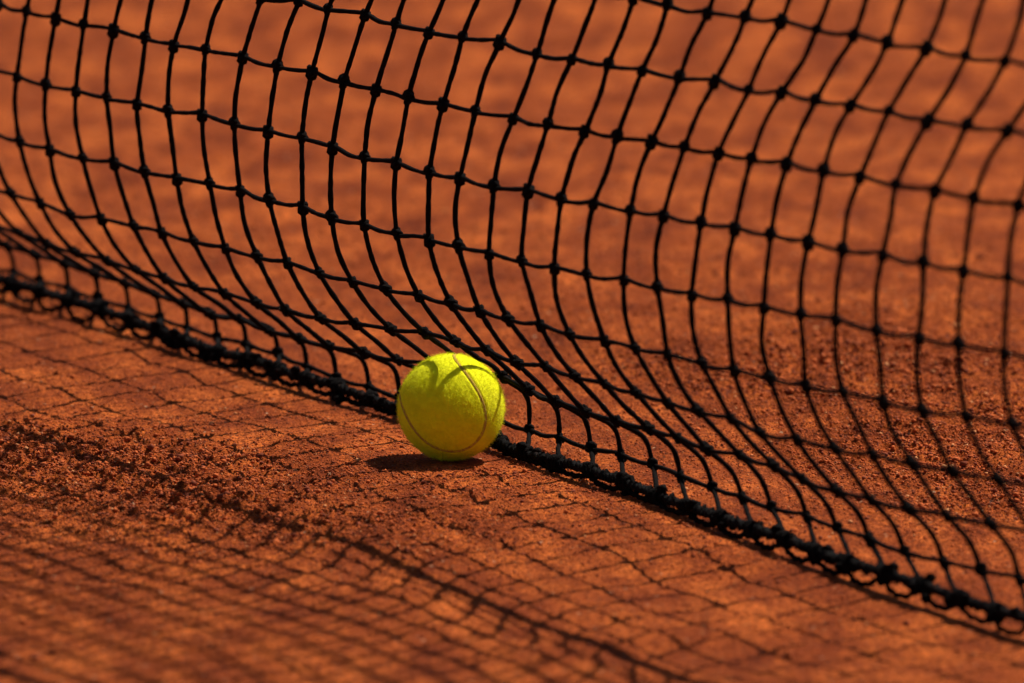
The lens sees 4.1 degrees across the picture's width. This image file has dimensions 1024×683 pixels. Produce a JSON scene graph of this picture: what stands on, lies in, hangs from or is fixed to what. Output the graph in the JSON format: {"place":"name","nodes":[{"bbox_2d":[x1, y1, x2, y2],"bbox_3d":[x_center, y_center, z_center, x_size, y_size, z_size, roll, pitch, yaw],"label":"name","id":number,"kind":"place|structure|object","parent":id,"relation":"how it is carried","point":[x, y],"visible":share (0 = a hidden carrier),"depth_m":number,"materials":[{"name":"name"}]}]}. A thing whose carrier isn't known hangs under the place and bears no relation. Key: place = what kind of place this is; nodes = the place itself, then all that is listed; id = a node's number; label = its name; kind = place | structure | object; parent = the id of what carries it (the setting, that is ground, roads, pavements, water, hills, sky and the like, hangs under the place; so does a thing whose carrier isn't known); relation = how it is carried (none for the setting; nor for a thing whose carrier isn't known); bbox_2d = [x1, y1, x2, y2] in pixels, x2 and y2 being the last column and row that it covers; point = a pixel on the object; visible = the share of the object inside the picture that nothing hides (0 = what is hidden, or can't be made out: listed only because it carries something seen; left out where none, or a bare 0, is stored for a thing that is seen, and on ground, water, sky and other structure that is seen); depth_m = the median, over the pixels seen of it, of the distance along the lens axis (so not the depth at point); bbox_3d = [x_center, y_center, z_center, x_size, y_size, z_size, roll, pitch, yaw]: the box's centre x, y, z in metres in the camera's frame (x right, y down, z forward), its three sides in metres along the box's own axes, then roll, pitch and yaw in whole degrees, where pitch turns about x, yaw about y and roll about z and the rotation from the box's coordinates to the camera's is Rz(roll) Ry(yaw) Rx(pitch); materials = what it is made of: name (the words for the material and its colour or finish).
{"place":"outdoors","nodes":[
{"label":"outdoors","id":0,"kind":"place"},
{"bbox_2d":[0,0,1023,682],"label":"clay court ground","id":1,"kind":"structure","parent":0,"point":[776,74],"depth_m":9.35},
{"bbox_2d":[396,351,506,461],"bbox_3d":[-0.036,0.039,8.796,0.071,0.067,0.070,0,9,0],"label":"tennis ball","id":2,"kind":"object","parent":1,"relation":"on","point":[450,407],"visible":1,"depth_m":8.77,"materials":[{"name":"yellow fabric"}]},
{"bbox_2d":[0,0,1023,635],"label":"tennis net","id":3,"kind":"object","parent":1,"relation":"on","point":[722,520],"visible":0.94,"depth_m":8.56,"materials":[{"name":"black fabric"}]},
{"bbox_2d":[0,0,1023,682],"bbox_3d":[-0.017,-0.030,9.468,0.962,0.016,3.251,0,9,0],"label":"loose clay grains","id":4,"kind":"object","parent":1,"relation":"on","point":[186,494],"visible":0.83,"depth_m":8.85,"materials":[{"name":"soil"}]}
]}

